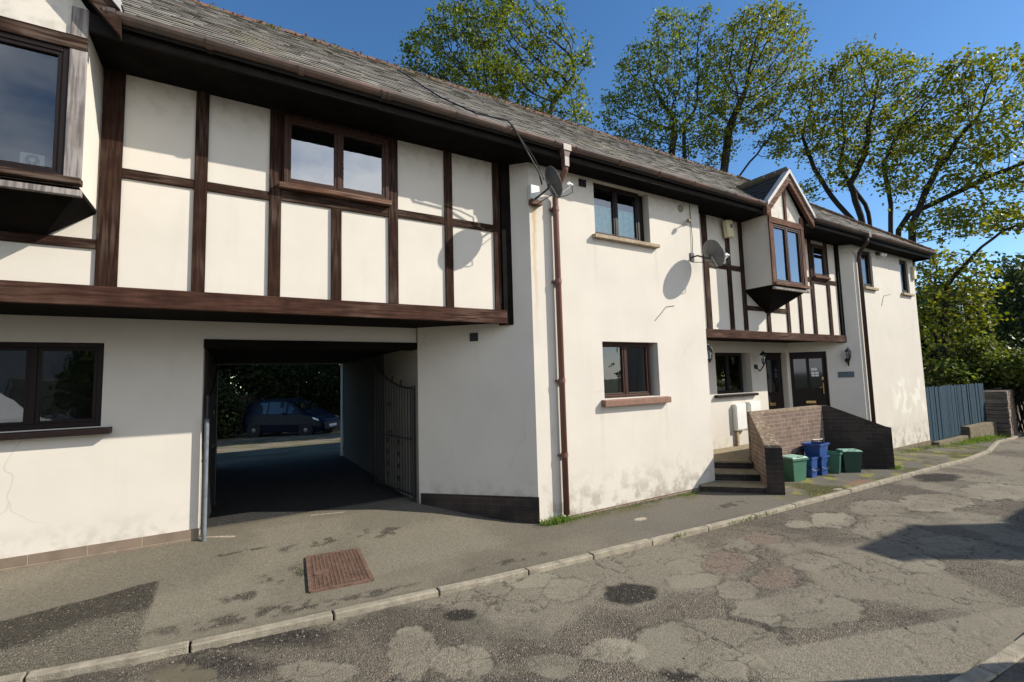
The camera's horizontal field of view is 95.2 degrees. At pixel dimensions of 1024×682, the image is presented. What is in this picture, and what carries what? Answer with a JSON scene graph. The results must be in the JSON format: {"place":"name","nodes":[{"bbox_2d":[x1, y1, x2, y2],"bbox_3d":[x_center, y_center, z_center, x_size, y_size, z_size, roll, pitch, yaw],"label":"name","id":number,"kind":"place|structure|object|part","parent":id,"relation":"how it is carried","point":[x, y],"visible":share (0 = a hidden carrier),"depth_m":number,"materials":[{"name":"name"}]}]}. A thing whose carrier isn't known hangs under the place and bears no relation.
{"place":"outdoors","nodes":[
{"label":"outdoors","id":0,"kind":"place"},
{"bbox_2d":[207,427,404,526],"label":"yard","id":1,"kind":"structure","parent":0,"point":[266,475],"depth_m":8.37,"materials":[{"name":"grey asphalt"}]},
{"bbox_2d":[217,368,250,439],"bbox_3d":[-13.539,2.825,21.680,3.451,3.748,2.324,1,-6,-31],"label":"shrub","id":2,"kind":"object","parent":1,"relation":"on","point":[227,424],"visible":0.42,"depth_m":21.56,"materials":[{"name":"green plant"}]},
{"bbox_2d":[225,364,337,396],"bbox_3d":[-13.822,0.295,27.562,8.356,9.952,4.141,1,-6,-31],"label":"yard tree","id":3,"kind":"object","parent":1,"relation":"on","point":[245,379],"visible":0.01,"depth_m":26.46,"materials":[{"name":"green plant"}]},
{"bbox_2d":[230,390,340,433],"bbox_3d":[-11.868,3.809,25.606,22.284,2.129,0.472,1,-6,-31],"label":"hedge","id":4,"kind":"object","parent":1,"relation":"on","point":[338,413],"depth_m":24.50,"materials":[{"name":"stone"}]},
{"bbox_2d":[242,398,340,437],"bbox_3d":[-10.397,3.596,22.184,4.192,1.773,2.024,-2,-5,10],"label":"parked car","id":5,"kind":"object","parent":1,"relation":"on","point":[301,416],"visible":0.96,"depth_m":21.47,"materials":[{"name":"blue paint"}]},
{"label":"side window","id":6,"kind":"part","parent":5,"relation":"part of","materials":[{"name":"blue glass"}]},
{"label":"side window","id":7,"kind":"part","parent":5,"relation":"part of","materials":[{"name":"blue glass"}]},
{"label":"side window","id":8,"kind":"part","parent":5,"relation":"part of","materials":[{"name":"blue glass"}]},
{"bbox_2d":[393,0,599,127],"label":"sycamore tree","id":9,"kind":"object","parent":1,"relation":"on","point":[499,72],"visible":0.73,"depth_m":20.05,"materials":[{"name":"green plant"}]},
{"bbox_2d":[596,2,730,161],"bbox_3d":[8.291,-7.561,25.582,5.811,22.318,6.276,1,-6,-31],"label":"sycamore tree","id":10,"kind":"object","parent":1,"relation":"on","point":[672,134],"visible":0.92,"depth_m":25.57,"materials":[{"name":"green plant"}]},
{"bbox_2d":[688,0,820,175],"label":"sycamore tree","id":11,"kind":"object","parent":1,"relation":"on","point":[730,128],"visible":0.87,"depth_m":25.90,"materials":[{"name":"green plant"}]},
{"bbox_2d":[26,380,950,675],"bbox_3d":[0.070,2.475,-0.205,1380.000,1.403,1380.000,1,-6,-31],"label":"ground","id":12,"kind":"structure","parent":0,"point":[332,612],"depth_m":3.64,"materials":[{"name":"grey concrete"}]},
{"bbox_2d":[219,364,251,394],"bbox_3d":[-17.365,0.410,26.016,8.175,9.635,4.026,1,-6,-31],"label":"yard tree","id":13,"kind":"object","parent":12,"relation":"on","point":[224,369],"visible":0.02,"depth_m":26.02,"materials":[{"name":"green plant"}]},
{"bbox_2d":[236,364,340,411],"bbox_3d":[-11.465,2.329,25.243,5.938,5.118,2.634,1,-6,-31],"label":"shrub","id":14,"kind":"object","parent":12,"relation":"on","point":[301,385],"visible":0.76,"depth_m":24.80,"materials":[{"name":"green plant"}]},
{"bbox_2d":[315,364,340,391],"bbox_3d":[-10.611,0.586,29.875,7.884,9.456,4.179,1,-6,-31],"label":"yard tree","id":15,"kind":"object","parent":12,"relation":"on","point":[336,371],"visible":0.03,"depth_m":29.05,"materials":[{"name":"green plant"}]},
{"bbox_2d":[325,364,340,413],"bbox_3d":[-8.551,2.409,26.693,4.962,5.082,2.710,1,-6,-31],"label":"shrub","id":16,"kind":"object","parent":12,"relation":"on","point":[338,384],"visible":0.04,"depth_m":25.97,"materials":[{"name":"green plant"}]},
{"bbox_2d":[0,0,936,571],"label":"terraced building","id":17,"kind":"structure","parent":12,"relation":"on","point":[194,198],"depth_m":5.81,"materials":[{"name":"white paint"}]},
{"bbox_2d":[19,152,44,165],"bbox_3d":[-3.684,-1.383,3.590,0.138,0.115,0.009,1,-6,-31],"label":"paper notice","id":18,"kind":"object","parent":17,"relation":"attached to","point":[32,159],"visible":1,"depth_m":3.59,"materials":[{"name":"grey paper"}]},
{"bbox_2d":[0,31,69,174],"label":"window","id":19,"kind":"structure","parent":17,"relation":"in","point":[62,53],"depth_m":3.65,"materials":[{"name":"brown wood"}]},
{"bbox_2d":[0,342,111,440],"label":"window","id":20,"kind":"structure","parent":17,"relation":"in","point":[34,357],"depth_m":4.60,"materials":[{"name":"brown wood"}]},
{"bbox_2d":[0,0,124,234],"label":"oriel window","id":21,"kind":"structure","parent":17,"relation":"in","point":[31,202],"depth_m":3.80,"materials":[{"name":"paint"}]},
{"bbox_2d":[201,358,218,534],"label":"iron gate","id":22,"kind":"structure","parent":17,"relation":"attached to","point":[211,406],"depth_m":5.97,"materials":[{"name":"black metal"}]},
{"bbox_2d":[279,115,391,206],"bbox_3d":[-1.962,-2.000,5.262,1.184,0.811,0.144,1,-6,-31],"label":"window","id":23,"kind":"structure","parent":17,"relation":"in","point":[337,191],"depth_m":5.23,"materials":[{"name":"brown wood"}]},
{"bbox_2d":[374,358,415,500],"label":"iron gate","id":24,"kind":"structure","parent":17,"relation":"attached to","point":[412,468],"depth_m":7.01,"materials":[{"name":"black metal"}]},
{"bbox_2d":[397,69,541,184],"bbox_3d":[-1.024,-3.341,6.649,2.768,2.759,0.901,-5,-6,35],"label":"cable","id":25,"kind":"object","parent":17,"relation":"attached to","point":[509,122],"visible":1,"depth_m":5.92,"materials":[{"name":"black plastic"}]},
{"bbox_2d":[470,333,477,340],"bbox_3d":[-0.518,-0.054,6.353,0.115,0.115,0.016,-3,-5,14],"label":"air vent","id":26,"kind":"object","parent":17,"relation":"attached to","point":[473,336],"visible":1,"depth_m":6.35,"materials":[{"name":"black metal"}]},
{"bbox_2d":[512,124,543,179],"bbox_3d":[0.199,-2.374,5.920,0.049,0.525,0.612,-6,-6,42],"label":"cable","id":27,"kind":"object","parent":17,"relation":"hanging from","point":[533,157],"visible":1,"depth_m":6.03,"materials":[{"name":"black rubber"}]},
{"bbox_2d":[528,184,541,206],"bbox_3d":[0.309,-1.962,6.314,0.184,0.264,0.085,1,-6,-31],"label":"junction box","id":28,"kind":"object","parent":17,"relation":"attached to","point":[533,191],"visible":0.97,"depth_m":6.27,"materials":[{"name":"white plastic"}]},
{"bbox_2d":[533,166,572,206],"bbox_3d":[0.454,-1.989,6.105,0.360,0.443,0.612,4,-8,-51],"label":"satellite dish","id":29,"kind":"object","parent":17,"relation":"attached to","point":[553,182],"visible":0.98,"depth_m":5.95,"materials":[{"name":"grey metal"}]},
{"bbox_2d":[579,178,585,187],"bbox_3d":[1.026,-2.304,6.818,0.126,0.110,0.016,1,-6,-31],"label":"air vent","id":30,"kind":"object","parent":17,"relation":"attached to","point":[582,182],"visible":1,"depth_m":6.82,"materials":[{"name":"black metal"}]},
{"bbox_2d":[592,183,659,248],"bbox_3d":[1.712,-1.932,7.255,1.340,0.891,0.253,1,-6,-31],"label":"window","id":31,"kind":"structure","parent":17,"relation":"in","point":[612,224],"depth_m":7.25,"materials":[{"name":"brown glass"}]},
{"bbox_2d":[601,342,670,406],"bbox_3d":[1.829,0.485,7.068,1.357,0.937,0.236,1,-6,-31],"label":"window","id":32,"kind":"structure","parent":17,"relation":"in","point":[623,350],"depth_m":7.08,"materials":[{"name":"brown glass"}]},
{"bbox_2d":[678,205,682,211],"bbox_3d":[2.852,-2.243,7.899,0.126,0.126,0.023,1,-6,-31],"label":"extractor vent","id":33,"kind":"object","parent":17,"relation":"attached to","point":[680,208],"visible":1,"depth_m":7.89,"materials":[{"name":"plastic"}]},
{"bbox_2d":[689,203,692,252],"bbox_3d":[3.066,-1.940,7.995,0.028,0.921,0.017,1,-6,-31],"label":"cable","id":34,"kind":"object","parent":17,"relation":"attached to","point":[691,230],"visible":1,"depth_m":7.99,"materials":[{"name":"grey plastic"}]},
{"bbox_2d":[690,239,729,269],"bbox_3d":[3.288,-1.409,7.814,0.567,0.497,0.410,-5,-6,38],"label":"satellite dish","id":35,"kind":"object","parent":17,"relation":"attached to","point":[715,255],"visible":1,"depth_m":7.69,"materials":[{"name":"grey metal"}]},
{"bbox_2d":[707,344,713,362],"bbox_3d":[3.365,0.210,8.246,0.402,0.351,0.152,0,-5,-16],"label":"wall lantern","id":36,"kind":"object","parent":17,"relation":"attached to","point":[709,349],"depth_m":8.27,"materials":[{"name":"black metal"}]},
{"bbox_2d":[722,220,733,237],"bbox_3d":[4.077,-2.110,8.804,0.229,0.349,0.112,1,-6,-31],"label":"alarm box","id":37,"kind":"object","parent":17,"relation":"attached to","point":[728,230],"visible":1,"depth_m":8.76,"materials":[{"name":"beige plastic"}]},
{"bbox_2d":[714,353,758,397],"bbox_3d":[4.746,0.718,10.030,1.426,0.937,0.207,1,-6,-31],"label":"window","id":38,"kind":"structure","parent":17,"relation":"in","point":[726,365],"depth_m":10.04,"materials":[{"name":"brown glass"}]},
{"bbox_2d":[732,403,746,445],"bbox_3d":[4.832,1.769,9.891,0.368,0.874,0.098,1,-6,-31],"label":"meter box","id":39,"kind":"object","parent":17,"relation":"attached to","point":[739,417],"visible":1,"depth_m":9.83,"materials":[{"name":"white plastic"}]},
{"bbox_2d":[736,405,746,428],"bbox_3d":[4.851,1.604,9.865,0.322,0.494,0.006,1,-6,-31],"label":"door","id":40,"kind":"structure","parent":39,"relation":"in","point":[741,409],"depth_m":9.86,"materials":[{"name":"white plastic"}]},
{"bbox_2d":[746,401,760,411],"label":"meter box","id":41,"kind":"object","parent":17,"relation":"attached to","point":[753,406],"visible":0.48,"depth_m":10.11,"materials":[{"name":"white plastic"}]},
{"bbox_2d":[750,403,760,410],"bbox_3d":[5.290,1.568,10.131,0.357,0.448,0.006,1,-6,-31],"label":"door","id":42,"kind":"structure","parent":41,"relation":"in","point":[754,406],"depth_m":10.14,"materials":[{"name":"white plastic"}]},
{"bbox_2d":[754,350,766,371],"bbox_3d":[5.449,0.438,10.264,0.134,0.472,0.347,0,-5,-14],"label":"wall lantern","id":43,"kind":"object","parent":17,"relation":"attached to","point":[763,358],"depth_m":10.18,"materials":[{"name":"black metal"}]},
{"bbox_2d":[766,353,783,409],"bbox_3d":[6.092,1.262,10.896,0.851,1.978,0.101,1,-6,-31],"label":"door","id":44,"kind":"structure","parent":17,"relation":"in","point":[773,369],"depth_m":10.95,"materials":[{"name":"brown wood"}]},
{"bbox_2d":[736,167,814,312],"bbox_3d":[5.058,-1.930,9.317,1.645,2.731,1.127,1,-6,-31],"label":"oriel window","id":45,"kind":"structure","parent":17,"relation":"in","point":[779,187],"depth_m":9.01,"materials":[{"name":"paint"}]},
{"bbox_2d":[772,223,804,285],"bbox_3d":[5.266,-1.634,8.954,0.983,1.127,0.058,1,-6,-31],"label":"window","id":46,"kind":"structure","parent":17,"relation":"in","point":[785,229],"depth_m":8.95,"materials":[{"name":"brown wood"}]},
{"bbox_2d":[789,351,829,406],"bbox_3d":[7.016,1.247,11.018,0.782,1.978,0.137,-3,-5,14],"label":"door","id":47,"kind":"structure","parent":17,"relation":"in","point":[808,370],"depth_m":11.04,"materials":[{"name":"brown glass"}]},
{"bbox_2d":[811,243,830,279],"bbox_3d":[6.941,-1.786,10.580,0.656,0.788,0.144,1,-6,-31],"label":"window","id":48,"kind":"structure","parent":17,"relation":"in","point":[823,276],"depth_m":10.62,"materials":[{"name":"brown wood"}]},
{"bbox_2d":[838,371,853,377],"bbox_3d":[7.720,0.773,10.801,0.325,0.132,0.013,-3,-5,14],"label":"name plaque","id":49,"kind":"object","parent":17,"relation":"attached to","point":[846,374],"visible":1,"depth_m":10.80,"materials":[{"name":"grey stone"}]},
{"bbox_2d":[844,347,850,365],"bbox_3d":[7.726,0.355,10.737,0.145,0.449,0.214,-4,-6,31],"label":"wall lantern","id":50,"kind":"object","parent":17,"relation":"attached to","point":[848,350],"depth_m":10.71,"materials":[{"name":"black metal"}]},
{"bbox_2d":[861,251,878,290],"bbox_3d":[8.578,-1.706,11.313,0.678,0.964,0.184,1,-6,-31],"label":"window","id":51,"kind":"structure","parent":17,"relation":"in","point":[868,286],"depth_m":11.42,"materials":[{"name":"brown wood"}]},
{"bbox_2d":[875,252,886,256],"bbox_3d":[9.117,-2.136,11.549,0.240,0.121,0.172,1,-6,-31],"label":"security light","id":52,"kind":"object","parent":17,"relation":"attached to","point":[880,254],"visible":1,"depth_m":11.54,"materials":[{"name":"white plastic"}]},
{"bbox_2d":[899,260,914,296],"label":"window","id":53,"kind":"structure","parent":17,"relation":"in","point":[904,292],"depth_m":12.49,"materials":[{"name":"brown wood"}]},
{"bbox_2d":[911,266,916,279],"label":"alarm box","id":54,"kind":"object","parent":17,"relation":"attached to","point":[913,273],"visible":1,"depth_m":12.56,"materials":[{"name":"beige plastic"}]},
{"bbox_2d":[765,33,937,224],"bbox_3d":[18.307,-6.144,24.750,5.714,19.492,7.139,1,-6,-31],"label":"sycamore tree","id":55,"kind":"object","parent":12,"relation":"on","point":[811,121],"visible":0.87,"depth_m":24.73,"materials":[{"name":"green plant"}]},
{"bbox_2d":[865,42,1023,266],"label":"sycamore tree","id":56,"kind":"object","parent":12,"relation":"on","point":[985,156],"visible":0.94,"depth_m":20.61,"materials":[{"name":"green plant"}]},
{"bbox_2d":[916,268,984,367],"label":"distant tree","id":57,"kind":"object","parent":12,"relation":"on","point":[918,302],"visible":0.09,"depth_m":49.22,"materials":[{"name":"green plant"}]},
{"bbox_2d":[923,279,991,310],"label":"distant tree","id":58,"kind":"object","parent":12,"relation":"on","point":[962,293],"depth_m":52.91,"materials":[{"name":"green plant"}]},
{"bbox_2d":[923,356,993,387],"bbox_3d":[15.321,1.877,16.483,2.294,2.805,2.276,1,-6,-31],"label":"shrub","id":59,"kind":"object","parent":12,"relation":"on","point":[945,373],"visible":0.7,"depth_m":16.13,"materials":[{"name":"green plant"}]},
{"bbox_2d":[923,313,1009,357],"bbox_3d":[19.115,1.228,19.736,3.275,4.722,3.049,1,-6,-31],"label":"shrub","id":60,"kind":"object","parent":12,"relation":"on","point":[962,332],"visible":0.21,"depth_m":19.40,"materials":[{"name":"green plant"}]},
{"bbox_2d":[913,201,1023,371],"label":"sycamore tree","id":61,"kind":"object","parent":12,"relation":"on","point":[945,308],"visible":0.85,"depth_m":17.22,"materials":[{"name":"green plant"}]},
{"bbox_2d":[938,326,1020,389],"bbox_3d":[16.694,1.409,16.744,2.648,3.784,2.518,1,-6,-31],"label":"shrub","id":62,"kind":"object","parent":12,"relation":"on","point":[981,347],"visible":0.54,"depth_m":16.24,"materials":[{"name":"green plant"}]},
{"bbox_2d":[967,298,992,334],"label":"distant tree","id":63,"kind":"object","parent":12,"relation":"on","point":[977,311],"visible":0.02,"depth_m":49.55,"materials":[{"name":"green plant"}]},
{"bbox_2d":[954,251,1023,352],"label":"dark tree","id":64,"kind":"object","parent":12,"relation":"on","point":[1019,324],"visible":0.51,"depth_m":18.75,"materials":[{"name":"green plant"}]},
{"bbox_2d":[974,344,1023,433],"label":"shrub","id":65,"kind":"object","parent":12,"relation":"on","point":[1015,375],"visible":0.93,"depth_m":15.63,"materials":[{"name":"green plant"}]},
{"bbox_2d":[979,254,1023,350],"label":"distant tree","id":66,"kind":"object","parent":12,"relation":"on","point":[998,301],"visible":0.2,"depth_m":45.45,"materials":[{"name":"green plant"}]},
{"bbox_2d":[1010,340,1023,404],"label":"shrub","id":67,"kind":"object","parent":12,"relation":"on","point":[1019,393],"visible":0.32,"depth_m":15.69,"materials":[{"name":"green plant"}]},
{"bbox_2d":[0,431,1020,675],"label":"pavement","id":68,"kind":"structure","parent":0,"point":[232,577],"depth_m":4.63,"materials":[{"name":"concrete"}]},
{"bbox_2d":[201,417,208,541],"bbox_3d":[-3.374,1.537,5.145,0.044,1.380,0.044,1,-6,-31],"label":"bumper post","id":69,"kind":"object","parent":68,"relation":"on","point":[205,479],"visible":0.87,"depth_m":5.13,"materials":[{"name":"grey metal"}]},
{"bbox_2d":[306,548,373,592],"bbox_3d":[-1.701,2.238,4.583,0.563,0.119,0.747,1,-5,-26],"label":"drain cover","id":70,"kind":"object","parent":68,"relation":"on","point":[336,569],"visible":0.95,"depth_m":4.52,"materials":[{"name":"metal"}]},
{"bbox_2d":[292,433,1012,580],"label":"weeds","id":71,"kind":"object","parent":68,"relation":"on","point":[564,519],"visible":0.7,"depth_m":7.12,"materials":[{"name":"green plant"}]},
{"bbox_2d":[700,444,766,493],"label":"entrance steps","id":72,"kind":"structure","parent":68,"relation":"on","point":[735,471],"depth_m":7.78,"materials":[{"name":"grey concrete"}]},
{"bbox_2d":[783,454,808,481],"bbox_3d":[4.950,2.224,8.239,0.389,0.438,0.326,0,-5,-22],"label":"recycling box","id":73,"kind":"object","parent":68,"relation":"on","point":[794,466],"visible":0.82,"depth_m":8.13,"materials":[{"name":"green plastic"}]},
{"bbox_2d":[802,455,818,477],"bbox_3d":[5.374,2.278,8.494,0.318,0.356,0.305,2,-6,-36],"label":"recycling box","id":74,"kind":"object","parent":68,"relation":"on","point":[811,469],"visible":0.6,"depth_m":8.38,"materials":[{"name":"blue plastic"}]},
{"bbox_2d":[747,405,894,494],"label":"brick wall","id":75,"kind":"structure","parent":68,"relation":"on","point":[775,436],"depth_m":8.94,"materials":[{"name":"beige brick"}]},
{"bbox_2d":[817,455,829,475],"bbox_3d":[5.692,2.295,8.685,0.339,0.345,0.316,1,-6,-31],"label":"recycling box","id":76,"kind":"object","parent":68,"relation":"on","point":[822,465],"visible":0.51,"depth_m":8.56,"materials":[{"name":"blue plastic"}]},
{"bbox_2d":[801,441,829,456],"bbox_3d":[5.621,1.999,8.650,0.421,0.230,0.324,2,-6,-36],"label":"recycling box","id":77,"kind":"object","parent":76,"relation":"on","point":[817,449],"visible":0.91,"depth_m":8.56,"materials":[{"name":"blue plastic"}]},
{"bbox_2d":[827,451,841,473],"bbox_3d":[6.049,2.280,8.798,0.292,0.380,0.302,-6,-6,42],"label":"food bin","id":78,"kind":"object","parent":68,"relation":"on","point":[834,461],"visible":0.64,"depth_m":8.70,"materials":[{"name":"green plastic"}]},
{"bbox_2d":[835,449,862,472],"bbox_3d":[6.376,2.248,8.834,0.356,0.438,0.272,-2,-5,8],"label":"recycling box","id":79,"kind":"object","parent":68,"relation":"on","point":[851,461],"visible":0.94,"depth_m":8.73,"materials":[{"name":"green plastic"}]},
{"bbox_2d":[932,421,997,444],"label":"concrete wall","id":80,"kind":"structure","parent":68,"relation":"on","point":[984,428],"depth_m":13.54,"materials":[{"name":"beige concrete"}]},
{"bbox_2d":[925,383,986,440],"bbox_3d":[12.876,2.076,13.549,4.371,1.635,0.158,1,-6,-31],"label":"board fence","id":81,"kind":"object","parent":80,"relation":"on","point":[951,409],"visible":0.99,"depth_m":13.26,"materials":[{"name":"blue wood"}]},
{"bbox_2d":[984,385,1023,436],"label":"stone wall","id":82,"kind":"structure","parent":68,"relation":"on","point":[1000,405],"depth_m":14.62,"materials":[{"name":"stone"}]},
{"bbox_2d":[42,434,1023,681],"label":"road","id":83,"kind":"structure","parent":0,"point":[737,602],"depth_m":3.70,"materials":[{"name":"grey asphalt"}]},
{"bbox_2d":[0,430,1023,681],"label":"kerb","id":84,"kind":"structure","parent":83,"relation":"on","point":[112,662],"depth_m":3.93,"materials":[{"name":"concrete"}]},
{"bbox_2d":[88,492,982,681],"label":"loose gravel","id":85,"kind":"structure","parent":83,"relation":"on","point":[172,662],"depth_m":3.69,"materials":[{"name":"grey gravel"}]},
{"bbox_2d":[948,635,1023,681],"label":"opposite kerb","id":86,"kind":"structure","parent":83,"relation":"on","point":[996,666],"depth_m":2.88,"materials":[{"name":"concrete"}]},
{"bbox_2d":[196,0,1023,387],"label":"sky","id":87,"kind":"structure","parent":0,"point":[374,28],"materials":[{"name":"blue"}]},
{"bbox_2d":[993,657,1023,681],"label":"opposite pavement","id":88,"kind":"structure","parent":0,"point":[1014,673],"depth_m":2.80,"materials":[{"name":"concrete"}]}
]}

